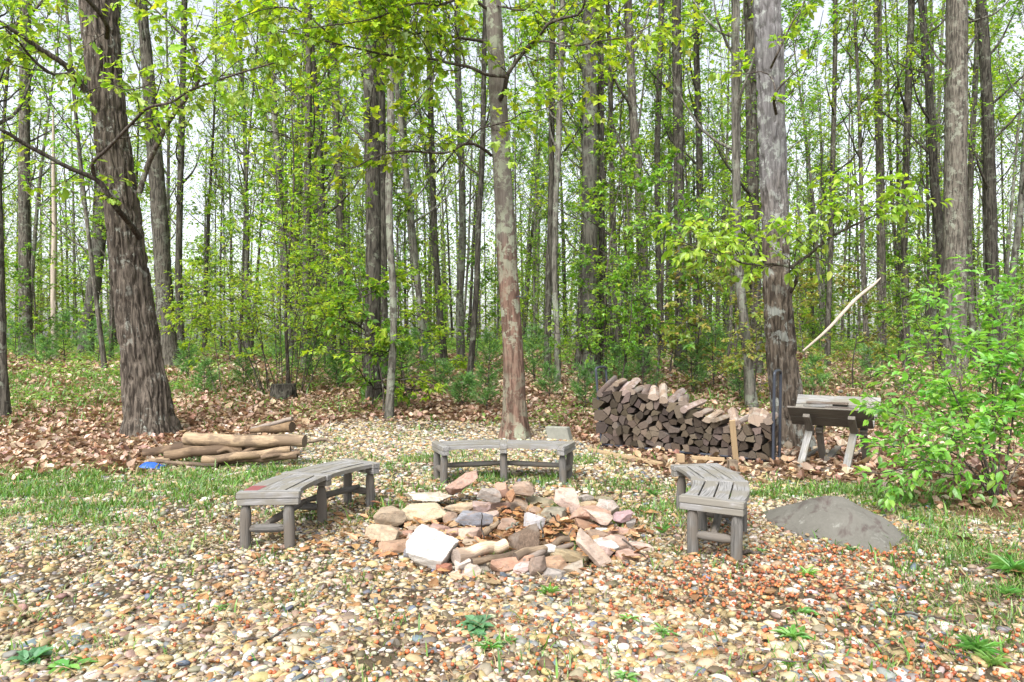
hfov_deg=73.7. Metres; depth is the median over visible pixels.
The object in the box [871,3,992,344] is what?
forest tree
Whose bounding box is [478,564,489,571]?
fire ring stone
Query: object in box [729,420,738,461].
upright board
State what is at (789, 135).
forest tree
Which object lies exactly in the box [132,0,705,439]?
maple tree
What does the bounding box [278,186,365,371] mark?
maple sapling
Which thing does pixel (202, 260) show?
maple sapling
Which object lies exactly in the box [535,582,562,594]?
weed plant
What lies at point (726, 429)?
firewood log
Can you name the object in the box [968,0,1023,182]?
forest tree
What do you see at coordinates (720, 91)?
forest tree
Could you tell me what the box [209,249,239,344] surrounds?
maple sapling
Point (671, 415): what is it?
firewood log
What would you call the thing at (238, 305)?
shrub
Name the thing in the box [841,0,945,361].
forest tree
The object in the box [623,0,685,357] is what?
forest tree
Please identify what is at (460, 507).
fire ring stone
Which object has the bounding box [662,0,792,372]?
forest tree
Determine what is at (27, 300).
maple sapling
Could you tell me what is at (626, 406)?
firewood log
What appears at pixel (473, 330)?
forest tree
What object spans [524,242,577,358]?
maple sapling
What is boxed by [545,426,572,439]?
concrete block
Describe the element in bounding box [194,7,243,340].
forest tree
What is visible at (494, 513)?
fire ring stone
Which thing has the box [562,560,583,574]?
fire ring stone
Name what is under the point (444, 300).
maple sapling
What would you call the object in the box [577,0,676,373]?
forest tree
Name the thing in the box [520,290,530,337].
maple sapling
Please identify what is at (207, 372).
pine seedling
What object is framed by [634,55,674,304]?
forest tree
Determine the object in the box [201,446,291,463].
log
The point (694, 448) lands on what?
firewood log
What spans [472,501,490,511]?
fire ring stone
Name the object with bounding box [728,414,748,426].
firewood log
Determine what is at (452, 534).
fire ring stone
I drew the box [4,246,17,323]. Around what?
maple sapling
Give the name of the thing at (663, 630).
weed plant
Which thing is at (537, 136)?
forest tree
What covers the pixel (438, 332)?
maple sapling
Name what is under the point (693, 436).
firewood log
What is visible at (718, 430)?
firewood log
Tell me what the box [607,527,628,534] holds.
fire ring stone
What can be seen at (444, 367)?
pine seedling
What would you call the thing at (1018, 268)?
maple sapling
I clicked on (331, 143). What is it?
forest tree
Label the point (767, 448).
firewood log
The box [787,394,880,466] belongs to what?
sawbuck
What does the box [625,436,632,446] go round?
firewood log
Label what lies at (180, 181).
forest tree
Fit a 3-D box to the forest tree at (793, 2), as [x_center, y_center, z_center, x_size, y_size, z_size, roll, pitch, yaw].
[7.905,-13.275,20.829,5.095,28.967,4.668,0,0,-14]
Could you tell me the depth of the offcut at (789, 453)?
9.66 m
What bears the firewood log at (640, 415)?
on the firewood log at (637, 420)
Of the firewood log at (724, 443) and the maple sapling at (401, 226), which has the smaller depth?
the firewood log at (724, 443)
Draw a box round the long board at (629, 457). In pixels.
[588,448,671,466]
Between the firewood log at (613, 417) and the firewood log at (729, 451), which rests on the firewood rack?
the firewood log at (729, 451)
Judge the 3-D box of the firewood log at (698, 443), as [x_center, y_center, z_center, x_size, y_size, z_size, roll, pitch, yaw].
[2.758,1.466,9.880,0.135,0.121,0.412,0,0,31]
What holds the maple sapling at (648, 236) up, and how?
on the ground at (960, 511)
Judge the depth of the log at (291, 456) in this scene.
8.93 m
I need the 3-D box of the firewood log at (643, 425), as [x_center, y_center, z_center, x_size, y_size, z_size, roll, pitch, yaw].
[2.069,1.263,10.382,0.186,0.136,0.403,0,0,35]
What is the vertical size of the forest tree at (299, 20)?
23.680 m
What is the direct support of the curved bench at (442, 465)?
on the ground at (960, 511)
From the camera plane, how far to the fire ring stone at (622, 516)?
5.93 m
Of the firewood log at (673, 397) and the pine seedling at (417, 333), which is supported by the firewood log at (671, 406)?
the firewood log at (673, 397)
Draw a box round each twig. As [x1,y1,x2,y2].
[57,593,81,617]
[240,624,299,643]
[378,587,439,590]
[481,513,484,539]
[505,522,518,530]
[540,521,544,540]
[622,538,650,561]
[740,658,809,674]
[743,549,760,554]
[886,612,958,621]
[919,636,972,659]
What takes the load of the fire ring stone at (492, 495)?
on the fire ring stone at (460, 507)
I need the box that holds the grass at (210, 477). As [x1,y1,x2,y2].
[0,361,1023,681]
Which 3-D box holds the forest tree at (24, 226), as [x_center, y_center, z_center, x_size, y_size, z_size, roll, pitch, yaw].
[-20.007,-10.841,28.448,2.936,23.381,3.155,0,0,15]
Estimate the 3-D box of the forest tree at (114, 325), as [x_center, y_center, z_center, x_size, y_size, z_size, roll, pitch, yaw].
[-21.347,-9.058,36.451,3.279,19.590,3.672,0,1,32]
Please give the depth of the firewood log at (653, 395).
10.17 m
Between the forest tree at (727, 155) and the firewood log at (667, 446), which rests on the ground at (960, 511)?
the forest tree at (727, 155)
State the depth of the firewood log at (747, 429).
9.36 m
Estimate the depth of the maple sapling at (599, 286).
17.83 m
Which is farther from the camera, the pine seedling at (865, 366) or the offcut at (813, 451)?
the pine seedling at (865, 366)
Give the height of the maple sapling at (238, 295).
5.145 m
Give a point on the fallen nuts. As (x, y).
(826, 635)
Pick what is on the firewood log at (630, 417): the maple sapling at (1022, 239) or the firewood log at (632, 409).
the firewood log at (632, 409)
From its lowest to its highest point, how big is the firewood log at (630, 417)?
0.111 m
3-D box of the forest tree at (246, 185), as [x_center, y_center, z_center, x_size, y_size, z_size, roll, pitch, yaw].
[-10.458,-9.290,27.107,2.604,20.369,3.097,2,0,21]
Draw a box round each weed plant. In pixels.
[4,645,55,665]
[47,656,96,674]
[212,604,230,610]
[455,614,494,633]
[469,627,486,636]
[474,635,505,650]
[505,635,518,644]
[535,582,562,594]
[613,670,640,681]
[618,613,639,621]
[645,488,660,494]
[651,622,678,637]
[653,522,669,532]
[768,624,813,640]
[781,658,800,668]
[786,606,819,615]
[797,565,819,576]
[845,545,858,550]
[888,636,903,644]
[906,517,925,521]
[952,630,1010,656]
[972,648,1014,669]
[982,551,1023,573]
[992,582,1023,596]
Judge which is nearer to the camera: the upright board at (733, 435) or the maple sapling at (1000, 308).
the upright board at (733, 435)
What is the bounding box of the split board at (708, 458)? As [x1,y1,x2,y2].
[691,456,724,460]
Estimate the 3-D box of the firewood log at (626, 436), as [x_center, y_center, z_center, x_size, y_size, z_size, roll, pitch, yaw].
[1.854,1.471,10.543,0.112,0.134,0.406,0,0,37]
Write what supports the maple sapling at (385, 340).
on the ground at (960, 511)
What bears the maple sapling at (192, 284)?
on the ground at (960, 511)
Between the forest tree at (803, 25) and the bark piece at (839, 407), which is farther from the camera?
the forest tree at (803, 25)
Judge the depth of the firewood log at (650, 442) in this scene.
10.17 m
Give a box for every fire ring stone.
[364,524,403,540]
[373,506,405,526]
[378,538,408,553]
[401,530,413,538]
[402,502,446,524]
[403,492,452,501]
[403,548,409,557]
[406,524,458,568]
[408,525,417,530]
[430,523,449,531]
[435,563,453,573]
[443,511,457,524]
[445,471,477,494]
[445,502,472,512]
[446,527,460,539]
[454,558,470,570]
[455,510,492,527]
[457,527,482,540]
[462,538,478,546]
[464,563,481,576]
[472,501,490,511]
[477,488,501,502]
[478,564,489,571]
[482,510,498,518]
[489,500,510,510]
[490,555,533,572]
[495,482,508,498]
[497,517,515,529]
[505,489,515,501]
[506,495,527,511]
[512,481,535,496]
[513,561,529,573]
[523,512,545,529]
[526,496,554,507]
[528,506,540,512]
[528,555,545,576]
[537,506,566,522]
[541,567,565,578]
[544,544,556,555]
[545,555,566,569]
[546,548,588,561]
[554,487,579,513]
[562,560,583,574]
[569,505,611,519]
[575,518,594,529]
[576,528,611,567]
[578,494,594,501]
[580,501,597,505]
[583,508,613,524]
[585,529,608,537]
[594,496,612,501]
[594,522,617,527]
[594,537,619,550]
[596,499,618,513]
[600,546,613,556]
[602,534,632,551]
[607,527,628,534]
[612,509,632,522]
[615,548,640,560]
[626,518,635,528]
[629,541,653,550]
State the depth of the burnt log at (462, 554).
4.92 m
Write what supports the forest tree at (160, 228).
on the ground at (960, 511)
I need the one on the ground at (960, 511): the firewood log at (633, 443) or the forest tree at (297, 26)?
the forest tree at (297, 26)
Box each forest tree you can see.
[0,0,18,268]
[0,0,64,124]
[0,0,70,354]
[0,0,85,418]
[0,1,50,189]
[0,2,40,274]
[1,0,139,369]
[3,0,87,309]
[3,181,31,298]
[4,107,58,338]
[35,0,149,255]
[55,0,165,358]
[76,0,124,355]
[78,0,145,345]
[88,12,149,253]
[119,0,181,367]
[123,0,161,215]
[129,1,215,240]
[137,0,225,354]
[171,0,244,348]
[187,0,283,350]
[191,9,267,350]
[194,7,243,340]
[205,0,293,355]
[212,0,361,369]
[220,0,316,253]
[235,0,304,359]
[236,1,349,343]
[248,0,296,346]
[249,0,319,288]
[253,87,311,298]
[260,0,349,283]
[280,0,488,369]
[284,0,362,344]
[294,10,358,288]
[295,0,362,358]
[295,2,394,358]
[299,68,333,333]
[305,0,409,400]
[322,0,363,345]
[326,88,357,277]
[330,71,365,338]
[331,61,361,281]
[336,10,435,376]
[342,75,387,244]
[344,10,411,287]
[347,67,405,248]
[349,0,429,418]
[355,33,412,212]
[355,92,403,222]
[385,35,441,334]
[385,81,426,325]
[386,9,458,362]
[386,44,428,348]
[395,11,477,344]
[399,2,479,364]
[408,49,446,339]
[419,0,519,378]
[421,0,492,360]
[422,6,493,331]
[436,0,524,344]
[456,5,530,347]
[477,0,558,266]
[504,0,574,347]
[504,1,577,334]
[506,0,617,376]
[508,48,561,343]
[512,0,669,362]
[513,0,601,378]
[517,1,581,303]
[523,99,575,345]
[529,0,586,383]
[542,0,607,370]
[545,52,607,260]
[555,0,637,355]
[555,0,682,295]
[556,1,606,221]
[565,2,609,374]
[567,76,619,252]
[571,1,623,348]
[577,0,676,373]
[604,0,708,305]
[606,38,641,325]
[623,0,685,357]
[623,0,726,291]
[625,26,694,345]
[627,0,807,407]
[633,66,666,345]
[634,0,724,370]
[634,34,688,302]
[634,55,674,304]
[641,0,715,348]
[660,0,713,214]
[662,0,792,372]
[664,0,716,358]
[669,0,842,197]
[672,22,727,339]
[682,0,744,344]
[686,0,746,344]
[691,0,787,358]
[705,67,731,324]
[708,8,804,285]
[718,70,761,344]
[740,0,793,209]
[743,0,845,219]
[781,0,873,346]
[787,19,857,311]
[790,46,874,306]
[802,0,883,364]
[811,0,908,366]
[811,0,913,346]
[815,0,924,345]
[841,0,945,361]
[846,0,944,350]
[861,0,923,337]
[866,0,943,367]
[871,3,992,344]
[877,0,975,366]
[882,0,973,359]
[883,0,973,353]
[886,2,944,344]
[915,0,1013,377]
[918,0,1021,344]
[920,0,1007,364]
[940,15,1018,335]
[943,0,1023,367]
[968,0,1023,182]
[973,0,1023,280]
[975,0,1023,317]
[991,0,1023,371]
[1005,91,1023,156]
[1011,39,1023,131]
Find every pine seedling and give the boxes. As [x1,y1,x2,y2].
[7,317,37,359]
[26,333,59,364]
[37,306,86,360]
[74,313,119,361]
[172,341,205,374]
[190,357,222,390]
[228,349,263,384]
[257,329,301,375]
[290,333,332,380]
[318,350,354,386]
[381,335,424,386]
[402,324,440,372]
[428,357,456,389]
[446,368,480,404]
[465,328,502,379]
[469,362,502,410]
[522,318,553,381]
[533,359,562,395]
[567,358,603,407]
[597,341,634,379]
[621,343,664,384]
[673,338,713,391]
[684,320,738,384]
[720,361,759,401]
[801,352,833,392]
[853,337,894,378]
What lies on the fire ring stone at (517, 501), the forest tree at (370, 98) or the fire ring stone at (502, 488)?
the fire ring stone at (502, 488)
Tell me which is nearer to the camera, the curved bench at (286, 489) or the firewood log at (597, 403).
the curved bench at (286, 489)
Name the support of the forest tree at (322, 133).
on the ground at (960, 511)
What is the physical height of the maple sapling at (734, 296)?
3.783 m
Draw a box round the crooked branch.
[307,438,334,443]
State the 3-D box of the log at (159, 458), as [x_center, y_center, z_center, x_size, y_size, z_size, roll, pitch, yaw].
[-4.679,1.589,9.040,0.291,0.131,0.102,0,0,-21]
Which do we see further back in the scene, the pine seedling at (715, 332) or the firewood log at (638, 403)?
the pine seedling at (715, 332)
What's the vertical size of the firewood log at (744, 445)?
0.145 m
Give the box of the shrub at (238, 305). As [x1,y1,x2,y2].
[151,209,365,393]
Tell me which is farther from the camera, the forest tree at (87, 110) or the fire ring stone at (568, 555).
the forest tree at (87, 110)
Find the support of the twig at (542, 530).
on the leaf litter
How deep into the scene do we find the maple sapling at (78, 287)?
35.13 m
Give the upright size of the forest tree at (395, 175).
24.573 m
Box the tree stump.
[269,383,297,399]
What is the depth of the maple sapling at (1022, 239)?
29.79 m
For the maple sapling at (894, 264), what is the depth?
27.17 m
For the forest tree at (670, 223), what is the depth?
38.74 m
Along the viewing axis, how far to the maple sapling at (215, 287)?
39.62 m
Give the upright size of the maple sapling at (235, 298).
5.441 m
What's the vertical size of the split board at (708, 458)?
0.052 m
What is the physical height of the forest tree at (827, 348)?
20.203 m
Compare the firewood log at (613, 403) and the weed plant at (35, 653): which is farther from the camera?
the firewood log at (613, 403)
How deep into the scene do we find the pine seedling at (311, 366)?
18.40 m
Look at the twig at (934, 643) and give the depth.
3.53 m
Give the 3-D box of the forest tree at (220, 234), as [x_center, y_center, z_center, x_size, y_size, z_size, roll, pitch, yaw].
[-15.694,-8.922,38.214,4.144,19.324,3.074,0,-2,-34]
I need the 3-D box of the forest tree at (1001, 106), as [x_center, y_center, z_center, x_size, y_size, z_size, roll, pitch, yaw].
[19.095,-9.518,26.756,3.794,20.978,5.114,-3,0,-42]
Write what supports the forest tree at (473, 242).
on the ground at (960, 511)
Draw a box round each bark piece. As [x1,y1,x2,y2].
[803,404,832,406]
[806,401,848,404]
[825,406,853,408]
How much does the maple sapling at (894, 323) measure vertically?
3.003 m
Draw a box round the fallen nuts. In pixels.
[0,500,1023,681]
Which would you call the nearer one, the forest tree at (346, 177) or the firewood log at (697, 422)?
the firewood log at (697, 422)
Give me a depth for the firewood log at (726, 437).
9.49 m
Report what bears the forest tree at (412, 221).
on the ground at (960, 511)
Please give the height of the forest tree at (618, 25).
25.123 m
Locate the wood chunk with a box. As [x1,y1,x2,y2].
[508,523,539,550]
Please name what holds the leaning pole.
on the ground at (960, 511)
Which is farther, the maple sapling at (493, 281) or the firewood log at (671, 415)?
the maple sapling at (493, 281)
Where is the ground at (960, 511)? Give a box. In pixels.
[0,345,1023,681]
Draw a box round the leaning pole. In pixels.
[802,277,880,351]
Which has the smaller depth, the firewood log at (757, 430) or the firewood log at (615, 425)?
the firewood log at (757, 430)
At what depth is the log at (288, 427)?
9.82 m
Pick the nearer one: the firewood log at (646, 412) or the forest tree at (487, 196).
the firewood log at (646, 412)
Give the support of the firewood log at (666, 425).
on the firewood log at (672, 435)
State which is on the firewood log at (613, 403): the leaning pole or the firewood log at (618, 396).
the firewood log at (618, 396)
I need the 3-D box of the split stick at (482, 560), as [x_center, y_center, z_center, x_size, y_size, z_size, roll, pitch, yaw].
[-0.098,1.539,4.854,0.404,0.062,0.068,0,0,-27]
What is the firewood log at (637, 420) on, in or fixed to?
on the firewood log at (632, 424)
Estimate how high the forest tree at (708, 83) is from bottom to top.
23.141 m
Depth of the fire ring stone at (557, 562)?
4.78 m
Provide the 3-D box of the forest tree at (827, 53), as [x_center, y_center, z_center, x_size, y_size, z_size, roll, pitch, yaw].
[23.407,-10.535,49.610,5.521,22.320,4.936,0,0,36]
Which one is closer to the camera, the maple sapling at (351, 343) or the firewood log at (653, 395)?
the firewood log at (653, 395)
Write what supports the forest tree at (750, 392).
on the ground at (960, 511)
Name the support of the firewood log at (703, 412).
on the firewood log at (697, 422)
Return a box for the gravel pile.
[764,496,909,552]
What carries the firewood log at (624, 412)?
on the firewood log
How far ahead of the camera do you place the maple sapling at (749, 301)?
32.37 m
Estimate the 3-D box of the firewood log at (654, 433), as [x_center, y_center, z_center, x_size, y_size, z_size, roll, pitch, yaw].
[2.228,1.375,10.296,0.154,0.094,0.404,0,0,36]
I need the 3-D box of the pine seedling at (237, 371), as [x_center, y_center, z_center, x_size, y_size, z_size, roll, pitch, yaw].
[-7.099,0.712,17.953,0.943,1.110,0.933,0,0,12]
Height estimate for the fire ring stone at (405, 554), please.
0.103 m
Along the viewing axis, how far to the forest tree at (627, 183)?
47.60 m
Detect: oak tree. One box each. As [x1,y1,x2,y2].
[0,0,319,437]
[652,0,953,449]
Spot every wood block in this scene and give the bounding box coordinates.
[676,453,684,462]
[727,459,737,470]
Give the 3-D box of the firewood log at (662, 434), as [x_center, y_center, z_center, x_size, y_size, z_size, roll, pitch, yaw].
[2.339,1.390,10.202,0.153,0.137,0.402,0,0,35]
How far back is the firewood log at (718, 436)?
9.58 m
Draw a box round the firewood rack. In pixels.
[595,366,781,460]
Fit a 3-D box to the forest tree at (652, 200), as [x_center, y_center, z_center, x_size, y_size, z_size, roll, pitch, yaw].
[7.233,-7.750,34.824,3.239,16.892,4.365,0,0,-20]
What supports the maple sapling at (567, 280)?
on the ground at (960, 511)
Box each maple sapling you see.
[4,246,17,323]
[5,242,74,361]
[32,148,189,360]
[32,285,78,347]
[37,231,108,345]
[42,216,115,335]
[58,264,108,335]
[171,243,221,332]
[171,267,199,339]
[173,31,389,382]
[175,289,194,337]
[176,260,245,362]
[181,181,291,360]
[185,231,226,341]
[185,270,218,330]
[203,80,365,365]
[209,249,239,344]
[217,257,277,347]
[223,272,269,342]
[260,210,340,368]
[264,231,320,347]
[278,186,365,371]
[300,242,447,411]
[306,148,458,363]
[319,221,389,354]
[323,269,448,408]
[328,257,406,374]
[334,229,365,349]
[348,273,364,349]
[355,248,445,390]
[387,207,454,336]
[397,272,482,375]
[403,296,436,337]
[416,278,453,347]
[440,242,500,367]
[479,276,529,343]
[491,245,544,340]
[496,188,581,351]
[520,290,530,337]
[522,250,571,338]
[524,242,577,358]
[536,143,655,382]
[542,237,608,325]
[548,240,629,382]
[551,255,605,335]
[566,138,700,378]
[568,130,682,380]
[590,242,675,377]
[591,138,725,385]
[628,224,727,370]
[635,213,765,393]
[636,289,674,342]
[675,250,765,390]
[682,169,804,357]
[688,276,737,344]
[690,226,734,344]
[693,315,714,341]
[701,273,825,396]
[721,222,800,329]
[790,243,825,331]
[792,266,845,364]
[792,281,854,382]
[794,291,824,344]
[796,318,823,347]
[797,263,901,387]
[801,274,840,347]
[813,202,901,340]
[831,195,938,364]
[836,272,871,347]
[862,277,940,415]
[873,212,937,357]
[886,248,918,338]
[892,233,976,384]
[892,252,930,347]
[908,239,936,345]
[967,305,1019,355]
[979,266,1022,338]
[980,264,1023,346]
[999,259,1023,325]
[1000,228,1023,321]
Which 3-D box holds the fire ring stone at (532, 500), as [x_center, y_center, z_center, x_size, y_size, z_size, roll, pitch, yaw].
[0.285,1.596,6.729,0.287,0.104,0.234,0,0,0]
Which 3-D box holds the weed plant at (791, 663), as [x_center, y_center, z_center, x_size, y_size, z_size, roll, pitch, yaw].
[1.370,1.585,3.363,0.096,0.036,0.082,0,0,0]
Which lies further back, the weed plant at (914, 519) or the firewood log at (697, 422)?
the firewood log at (697, 422)
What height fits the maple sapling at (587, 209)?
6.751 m
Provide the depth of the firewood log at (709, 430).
9.62 m
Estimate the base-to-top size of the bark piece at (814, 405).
0.040 m
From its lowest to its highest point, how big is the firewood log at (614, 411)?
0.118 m
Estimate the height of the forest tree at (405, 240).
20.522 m
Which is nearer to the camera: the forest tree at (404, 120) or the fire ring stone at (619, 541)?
the fire ring stone at (619, 541)
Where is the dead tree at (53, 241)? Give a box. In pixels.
[30,109,80,358]
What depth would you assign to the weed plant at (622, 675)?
3.24 m
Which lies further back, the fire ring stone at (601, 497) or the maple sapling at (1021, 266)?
the maple sapling at (1021, 266)
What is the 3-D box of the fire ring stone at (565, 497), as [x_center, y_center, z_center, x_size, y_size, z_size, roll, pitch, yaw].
[0.537,1.521,6.476,0.295,0.254,0.186,0,0,24]
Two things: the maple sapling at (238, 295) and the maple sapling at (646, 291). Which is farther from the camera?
the maple sapling at (238, 295)
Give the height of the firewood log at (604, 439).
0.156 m
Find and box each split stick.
[471,550,517,564]
[482,520,500,536]
[512,536,570,560]
[523,542,573,560]
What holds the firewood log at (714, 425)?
on the firewood log at (718, 430)
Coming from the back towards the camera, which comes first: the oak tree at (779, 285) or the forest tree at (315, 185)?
the forest tree at (315, 185)
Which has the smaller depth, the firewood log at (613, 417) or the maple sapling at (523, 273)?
the firewood log at (613, 417)
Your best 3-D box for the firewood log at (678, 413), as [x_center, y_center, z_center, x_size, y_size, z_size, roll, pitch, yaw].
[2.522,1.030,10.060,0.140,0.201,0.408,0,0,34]
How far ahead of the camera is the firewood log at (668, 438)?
9.99 m
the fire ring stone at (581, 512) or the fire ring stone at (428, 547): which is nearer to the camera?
the fire ring stone at (428, 547)
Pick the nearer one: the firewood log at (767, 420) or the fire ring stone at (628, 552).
the fire ring stone at (628, 552)
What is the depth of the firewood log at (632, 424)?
10.32 m
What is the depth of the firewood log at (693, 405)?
9.87 m
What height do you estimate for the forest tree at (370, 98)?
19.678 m
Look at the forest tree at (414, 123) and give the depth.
36.86 m
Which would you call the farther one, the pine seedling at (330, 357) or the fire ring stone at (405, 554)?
the pine seedling at (330, 357)
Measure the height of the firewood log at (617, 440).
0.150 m
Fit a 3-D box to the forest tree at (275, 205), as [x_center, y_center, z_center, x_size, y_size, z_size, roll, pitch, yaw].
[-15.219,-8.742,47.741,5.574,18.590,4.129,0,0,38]
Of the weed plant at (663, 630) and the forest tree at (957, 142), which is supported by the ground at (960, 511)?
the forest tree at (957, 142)
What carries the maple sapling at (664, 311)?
on the ground at (960, 511)
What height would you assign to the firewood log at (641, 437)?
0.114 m
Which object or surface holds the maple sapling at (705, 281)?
on the ground at (960, 511)
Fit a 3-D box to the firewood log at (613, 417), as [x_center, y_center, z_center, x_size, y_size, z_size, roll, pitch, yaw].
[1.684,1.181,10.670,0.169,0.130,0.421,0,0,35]
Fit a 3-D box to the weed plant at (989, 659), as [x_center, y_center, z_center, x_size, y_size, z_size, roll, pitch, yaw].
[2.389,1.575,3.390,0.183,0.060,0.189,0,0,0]
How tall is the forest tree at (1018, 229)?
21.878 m
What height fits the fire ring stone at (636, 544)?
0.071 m
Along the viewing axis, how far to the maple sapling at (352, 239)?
25.17 m
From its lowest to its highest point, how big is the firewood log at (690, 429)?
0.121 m
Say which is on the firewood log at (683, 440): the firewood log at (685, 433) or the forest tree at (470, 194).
the firewood log at (685, 433)
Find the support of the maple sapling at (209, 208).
on the ground at (960, 511)
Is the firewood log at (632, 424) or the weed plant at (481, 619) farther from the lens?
the firewood log at (632, 424)
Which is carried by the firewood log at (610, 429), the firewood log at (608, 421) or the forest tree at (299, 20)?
the firewood log at (608, 421)
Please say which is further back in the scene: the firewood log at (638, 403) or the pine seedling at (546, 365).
the pine seedling at (546, 365)
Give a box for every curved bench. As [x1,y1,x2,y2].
[236,458,379,548]
[432,439,574,483]
[671,463,749,560]
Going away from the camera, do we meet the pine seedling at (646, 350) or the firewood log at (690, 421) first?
the firewood log at (690, 421)
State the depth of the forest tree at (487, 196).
41.09 m
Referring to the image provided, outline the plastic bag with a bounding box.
[139,462,165,468]
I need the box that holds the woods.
[0,46,1023,345]
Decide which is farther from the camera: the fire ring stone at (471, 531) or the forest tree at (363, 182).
the forest tree at (363, 182)
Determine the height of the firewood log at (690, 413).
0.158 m
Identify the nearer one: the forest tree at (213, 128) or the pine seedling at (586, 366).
the pine seedling at (586, 366)
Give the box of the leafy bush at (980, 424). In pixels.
[849,250,1023,513]
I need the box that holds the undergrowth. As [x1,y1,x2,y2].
[7,337,1023,429]
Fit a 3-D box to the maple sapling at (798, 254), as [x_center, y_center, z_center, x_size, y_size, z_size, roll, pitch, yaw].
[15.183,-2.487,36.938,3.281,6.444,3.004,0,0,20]
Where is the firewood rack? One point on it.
(773, 410)
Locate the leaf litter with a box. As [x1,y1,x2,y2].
[0,349,1023,681]
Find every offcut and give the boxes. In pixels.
[767,448,796,466]
[807,447,817,456]
[813,467,837,471]
[824,445,841,461]
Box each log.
[142,443,182,456]
[146,457,170,463]
[148,458,217,466]
[163,445,244,459]
[180,444,283,450]
[182,432,306,446]
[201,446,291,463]
[217,446,278,453]
[218,451,298,466]
[249,422,295,432]
[250,417,293,428]
[261,450,300,459]
[451,539,508,563]
[592,397,609,408]
[594,408,609,420]
[596,421,611,433]
[597,375,616,396]
[600,394,613,402]
[600,434,609,443]
[601,390,619,397]
[603,406,613,414]
[604,418,616,424]
[604,433,612,439]
[606,384,622,394]
[607,426,613,433]
[609,414,620,421]
[610,398,620,407]
[611,408,620,415]
[612,378,626,386]
[612,391,624,401]
[612,421,620,428]
[612,436,625,444]
[615,425,623,436]
[617,403,627,413]
[619,415,625,425]
[620,381,629,395]
[621,392,640,403]
[621,409,634,415]
[622,425,632,433]
[623,403,633,409]
[623,433,633,441]
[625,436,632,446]
[626,378,640,388]
[626,385,644,394]
[626,412,637,420]
[627,406,640,412]
[627,420,636,427]
[630,394,640,404]
[630,440,637,445]
[632,426,645,435]
[634,399,646,407]
[634,414,647,424]
[636,411,650,418]
[637,393,650,402]
[637,421,656,428]
[637,440,649,447]
[638,434,646,440]
[639,403,647,411]
[641,384,651,393]
[641,428,648,436]
[644,410,652,414]
[645,431,653,439]
[646,400,654,409]
[646,415,657,423]
[646,439,653,446]
[648,385,658,400]
[649,425,660,430]
[649,430,658,436]
[651,409,662,415]
[651,436,661,443]
[652,414,659,420]
[654,396,668,409]
[654,441,672,447]
[656,420,666,429]
[658,430,669,439]
[659,383,667,403]
[659,414,674,421]
[661,388,685,406]
[661,435,673,442]
[662,408,668,415]
[662,421,670,430]
[664,442,672,449]
[666,400,677,411]
[668,410,675,418]
[668,424,682,432]
[669,418,679,424]
[670,432,681,437]
[671,442,682,449]
[674,405,686,418]
[674,436,680,442]
[677,417,688,423]
[678,394,688,405]
[679,422,691,429]
[679,436,689,444]
[680,399,705,412]
[681,429,692,437]
[682,443,693,451]
[685,417,693,425]
[686,408,703,418]
[687,426,695,433]
[688,437,698,444]
[689,444,701,453]
[690,433,697,438]
[693,408,713,417]
[694,416,705,427]
[694,439,703,446]
[695,426,706,433]
[695,432,703,439]
[700,445,714,452]
[702,409,723,422]
[702,417,710,428]
[703,433,712,440]
[703,438,709,445]
[705,426,713,433]
[710,413,729,422]
[710,418,729,428]
[710,437,722,444]
[710,444,721,453]
[713,424,727,433]
[713,434,721,439]
[719,447,727,454]
[721,440,730,446]
[722,433,730,443]
[723,425,729,432]
[728,407,740,429]
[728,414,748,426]
[728,445,740,455]
[736,426,742,435]
[737,430,753,440]
[738,441,755,450]
[739,448,752,456]
[743,424,756,435]
[745,434,755,441]
[748,407,768,426]
[748,449,761,458]
[752,426,762,434]
[753,442,766,450]
[755,432,769,444]
[756,450,777,459]
[760,423,776,432]
[762,428,777,439]
[762,438,776,456]
[763,412,778,424]
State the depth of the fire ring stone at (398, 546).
5.21 m
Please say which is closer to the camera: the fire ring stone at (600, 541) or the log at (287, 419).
the fire ring stone at (600, 541)
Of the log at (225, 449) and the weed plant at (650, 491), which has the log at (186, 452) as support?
the log at (225, 449)
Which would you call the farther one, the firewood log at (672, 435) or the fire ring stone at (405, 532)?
the firewood log at (672, 435)
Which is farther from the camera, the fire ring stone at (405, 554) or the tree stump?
the tree stump
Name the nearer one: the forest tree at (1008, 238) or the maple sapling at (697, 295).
the maple sapling at (697, 295)
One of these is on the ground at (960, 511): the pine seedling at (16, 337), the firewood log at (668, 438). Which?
the pine seedling at (16, 337)
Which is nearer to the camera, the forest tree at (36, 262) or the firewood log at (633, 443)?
the firewood log at (633, 443)
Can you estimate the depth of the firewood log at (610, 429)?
10.53 m
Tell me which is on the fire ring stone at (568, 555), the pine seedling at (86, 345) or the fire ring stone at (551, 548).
the fire ring stone at (551, 548)
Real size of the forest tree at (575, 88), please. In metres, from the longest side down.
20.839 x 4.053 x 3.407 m
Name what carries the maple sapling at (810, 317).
on the ground at (960, 511)
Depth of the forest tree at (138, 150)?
42.48 m
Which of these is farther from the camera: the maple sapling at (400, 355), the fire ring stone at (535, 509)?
the maple sapling at (400, 355)
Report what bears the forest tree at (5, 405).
on the ground at (960, 511)
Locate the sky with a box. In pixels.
[0,0,1023,344]

